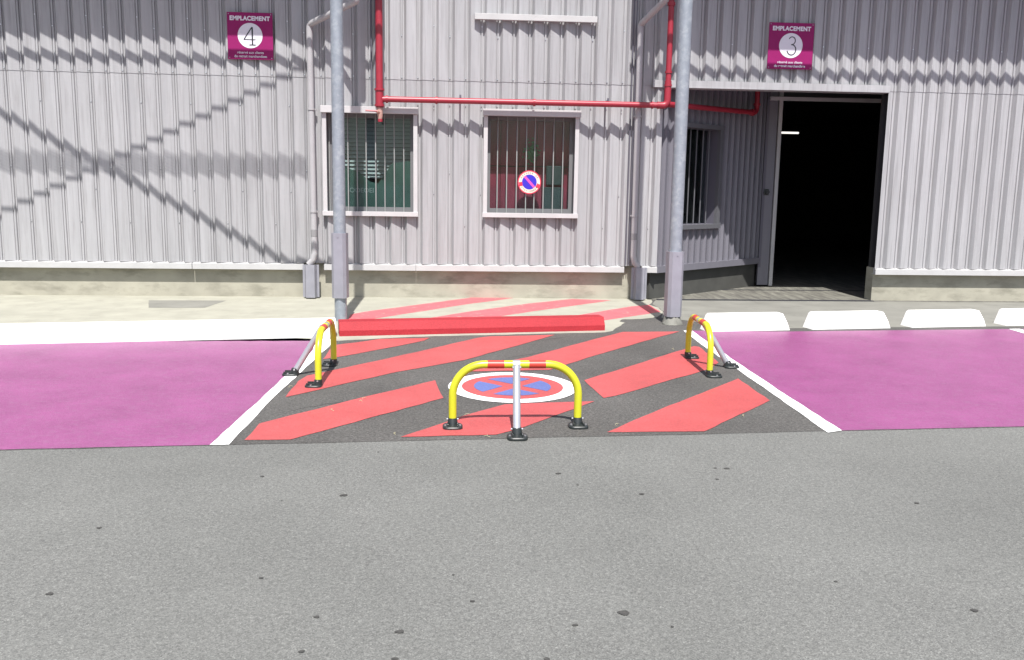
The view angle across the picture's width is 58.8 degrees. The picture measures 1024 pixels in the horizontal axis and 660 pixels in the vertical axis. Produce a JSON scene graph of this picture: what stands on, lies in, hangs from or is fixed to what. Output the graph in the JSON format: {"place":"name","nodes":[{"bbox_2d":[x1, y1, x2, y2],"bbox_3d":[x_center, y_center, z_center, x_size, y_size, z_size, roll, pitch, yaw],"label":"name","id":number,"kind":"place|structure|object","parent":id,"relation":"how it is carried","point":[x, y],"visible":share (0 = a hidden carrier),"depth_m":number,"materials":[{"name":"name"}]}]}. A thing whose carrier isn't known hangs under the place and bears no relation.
{"place":"outdoors","nodes":[
{"label":"outdoors","id":0,"kind":"place"},
{"bbox_2d":[0,295,662,340],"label":"cream apron","id":1,"kind":"object","parent":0,"point":[52,308],"visible":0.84,"depth_m":10.65,"materials":[{"name":"concrete"}]},
{"bbox_2d":[148,300,223,307],"bbox_3d":[-4.002,-0.314,10.946,0.935,0.001,0.687,0,9,-4],"label":"apron patch","id":2,"kind":"object","parent":1,"relation":"on","point":[179,303],"visible":1,"depth_m":10.97,"materials":[{"name":"grey concrete"}]},
{"bbox_2d":[330,0,348,320],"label":"steel column","id":3,"kind":"structure","parent":1,"relation":"on","point":[340,264],"depth_m":9.56,"materials":[{"name":"grey metal"}]},
{"bbox_2d":[338,315,604,335],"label":"painted kerb","id":4,"kind":"structure","parent":1,"relation":"on","point":[422,326],"depth_m":9.16,"materials":[{"name":"red paint"}]},
{"bbox_2d":[348,298,659,319],"bbox_3d":[-0.053,-0.265,11.032,3.667,0.001,2.242,0,9,-4],"label":"red apron hatching","id":5,"kind":"object","parent":1,"relation":"on","point":[606,314],"visible":0.81,"depth_m":10.91,"materials":[{"name":"paint"}]},
{"bbox_2d":[0,240,1023,659],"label":"road","id":6,"kind":"structure","parent":0,"point":[804,546],"depth_m":3.78,"materials":[{"name":"grey asphalt"}]},
{"bbox_2d":[0,0,1023,300],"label":"warehouse","id":7,"kind":"structure","parent":6,"relation":"on","point":[154,146],"depth_m":11.67,"materials":[{"name":"grey metal"}]},
{"bbox_2d":[227,12,273,59],"bbox_3d":[-3.213,-3.608,11.156,0.548,0.556,0.037,0,9,-4],"label":"bay sign","id":8,"kind":"object","parent":7,"relation":"attached to","point":[250,35],"visible":1,"depth_m":11.14,"materials":[{"name":"purple metal"}]},
{"bbox_2d":[303,0,359,297],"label":"downpipe","id":9,"kind":"object","parent":7,"relation":"attached to","point":[310,280],"visible":0.98,"depth_m":11.36,"materials":[{"name":"grey plastic"}]},
{"bbox_2d":[320,105,417,216],"bbox_3d":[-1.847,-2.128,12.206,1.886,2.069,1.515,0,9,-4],"label":"window frame","id":10,"kind":"structure","parent":7,"relation":"in","point":[381,158],"depth_m":11.74,"materials":[{"name":"grey metal"}]},
{"bbox_2d":[365,0,675,121],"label":"fire pipe","id":11,"kind":"object","parent":7,"relation":"attached to","point":[380,97],"visible":1,"depth_m":11.30,"materials":[{"name":"red metal"}]},
{"bbox_2d":[668,91,760,115],"bbox_3d":[2.763,-3.223,12.268,2.178,0.566,0.100,-8,13,-44],"label":"porch pipe","id":12,"kind":"object","parent":11,"relation":"attached to","point":[755,110],"visible":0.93,"depth_m":12.48,"materials":[{"name":"red metal"}]},
{"bbox_2d":[518,170,540,193],"bbox_3d":[0.226,-1.922,11.811,0.304,0.304,0.009,0,9,-4],"label":"no parking sign","id":13,"kind":"object","parent":7,"relation":"attached to","point":[529,181],"visible":1,"depth_m":11.81,"materials":[{"name":"multicoloured"}]},
{"bbox_2d":[482,108,580,217],"bbox_3d":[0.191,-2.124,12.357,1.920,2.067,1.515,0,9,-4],"label":"window frame","id":14,"kind":"structure","parent":7,"relation":"in","point":[545,143],"depth_m":11.92,"materials":[{"name":"grey metal"}]},
{"bbox_2d":[630,0,668,299],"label":"downpipe","id":15,"kind":"object","parent":7,"relation":"attached to","point":[638,282],"visible":1,"depth_m":11.67,"materials":[{"name":"grey plastic"}]},
{"bbox_2d":[683,122,724,229],"bbox_3d":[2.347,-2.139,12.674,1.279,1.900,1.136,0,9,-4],"label":"porch window","id":16,"kind":"structure","parent":7,"relation":"in","point":[713,135],"depth_m":12.85,"materials":[{"name":"grey metal"}]},
{"bbox_2d":[767,22,814,69],"bbox_3d":[3.571,-3.640,11.654,0.590,0.574,0.036,0,9,-4],"label":"bay sign","id":17,"kind":"object","parent":7,"relation":"attached to","point":[790,45],"visible":1,"depth_m":11.64,"materials":[{"name":"purple metal"}]},
{"bbox_2d":[781,106,800,133],"bbox_3d":[5.994,-4.557,19.512,0.434,0.669,0.080,0,9,-4],"label":"ceiling light","id":18,"kind":"object","parent":7,"relation":"attached to","point":[784,131],"visible":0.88,"depth_m":19.53,"materials":[{"name":"white plastic"}]},
{"bbox_2d":[756,92,880,285],"bbox_3d":[5.059,-2.292,13.702,2.600,3.280,0.230,0,9,-4],"label":"sliding door","id":19,"kind":"structure","parent":7,"relation":"in","point":[774,108],"depth_m":13.62,"materials":[{"name":"grey metal"}]},
{"bbox_2d":[46,451,977,659],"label":"road spots","id":20,"kind":"object","parent":6,"relation":"on","point":[623,612],"visible":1,"depth_m":3.23,"materials":[{"name":"black asphalt"}]},
{"bbox_2d":[4,300,1023,449],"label":"parking ground","id":21,"kind":"structure","parent":0,"point":[601,415],"depth_m":6.48,"materials":[{"name":"grey asphalt"}]},
{"bbox_2d":[282,318,336,387],"bbox_3d":[-1.596,0.144,7.032,0.369,0.418,0.908,0,9,-3],"label":"parking barrier","id":22,"kind":"object","parent":21,"relation":"on","point":[317,337],"visible":1,"depth_m":7.01,"materials":[{"name":"yellow metal"}]},
{"bbox_2d":[292,336,672,410],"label":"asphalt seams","id":23,"kind":"object","parent":21,"relation":"on","point":[509,357],"visible":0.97,"depth_m":8.02,"materials":[{"name":"black asphalt"}]},
{"bbox_2d":[245,331,768,439],"bbox_3d":[0.096,0.327,7.375,3.604,0.001,3.984,0,9,-4],"label":"red hatching","id":24,"kind":"object","parent":21,"relation":"on","point":[710,409],"visible":0.91,"depth_m":6.60,"materials":[{"name":"paint"}]},
{"bbox_2d":[448,372,573,402],"bbox_3d":[0.003,0.419,6.775,0.956,0.003,1.020,0,9,-4],"label":"painted no stopping roundel","id":25,"kind":"object","parent":21,"relation":"on","point":[495,387],"visible":0.84,"depth_m":6.73,"materials":[{"name":"white paint"}]},
{"bbox_2d":[0,329,1023,449],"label":"purple parking surface","id":26,"kind":"object","parent":21,"relation":"on","point":[122,394],"visible":0.94,"depth_m":6.96,"materials":[{"name":"paint"}]},
{"bbox_2d":[0,318,335,344],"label":"concrete kerb","id":27,"kind":"structure","parent":26,"relation":"on","point":[90,332],"depth_m":8.44,"materials":[{"name":"white paint"}]},
{"bbox_2d":[210,329,1023,444],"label":"white bay lines","id":28,"kind":"object","parent":26,"relation":"on","point":[235,428],"visible":0.76,"depth_m":6.33,"materials":[{"name":"paint"}]},
{"bbox_2d":[443,360,587,440],"bbox_3d":[0.036,0.417,5.502,0.908,0.418,0.369,0,9,-5],"label":"parking barrier","id":29,"kind":"object","parent":21,"relation":"on","point":[516,433],"visible":1,"depth_m":5.60,"materials":[{"name":"yellow metal"}]},
{"bbox_2d":[662,0,692,324],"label":"steel column","id":30,"kind":"structure","parent":21,"relation":"on","point":[673,283],"depth_m":9.68,"materials":[{"name":"grey metal"}]},
{"bbox_2d":[684,314,738,377],"bbox_3d":[1.722,0.103,7.611,0.369,0.418,0.908,1,9,-2],"label":"parking barrier","id":31,"kind":"object","parent":21,"relation":"on","point":[712,342],"visible":1,"depth_m":7.58,"materials":[{"name":"yellow metal"}]},
{"bbox_2d":[700,312,789,331],"bbox_3d":[2.481,-0.090,9.659,0.938,0.172,0.200,-1,9,-12],"label":"wheel stop","id":32,"kind":"object","parent":21,"relation":"on","point":[750,321],"visible":0.97,"depth_m":9.59,"materials":[{"name":"white paint"}]},
{"bbox_2d":[648,244,1023,301],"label":"threshold floor","id":33,"kind":"structure","parent":0,"point":[818,267],"depth_m":15.60,"materials":[{"name":"concrete"}]},
{"bbox_2d":[657,289,871,300],"bbox_3d":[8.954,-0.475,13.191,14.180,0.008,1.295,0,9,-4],"label":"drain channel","id":34,"kind":"object","parent":33,"relation":"on","point":[777,300],"visible":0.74,"depth_m":12.20,"materials":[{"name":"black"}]},
{"bbox_2d":[653,300,1023,327],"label":"concrete apron","id":35,"kind":"object","parent":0,"point":[795,313],"visible":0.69,"depth_m":11.58,"materials":[{"name":"white concrete"}]},
{"bbox_2d":[803,310,889,329],"bbox_3d":[3.655,-0.112,9.909,0.938,0.172,0.200,-1,9,-12],"label":"wheel stop","id":36,"kind":"object","parent":35,"relation":"on","point":[824,320],"visible":1,"depth_m":9.83,"materials":[{"name":"white paint"}]},
{"bbox_2d":[901,309,985,327],"bbox_3d":[4.830,-0.134,10.160,0.938,0.172,0.200,-1,9,-12],"label":"wheel stop","id":37,"kind":"object","parent":35,"relation":"on","point":[942,318],"visible":1,"depth_m":10.09,"materials":[{"name":"white paint"}]},
{"bbox_2d":[994,308,1023,325],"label":"wheel stop","id":38,"kind":"object","parent":35,"relation":"on","point":[1010,316],"visible":1,"depth_m":10.28,"materials":[{"name":"white paint"}]}
]}

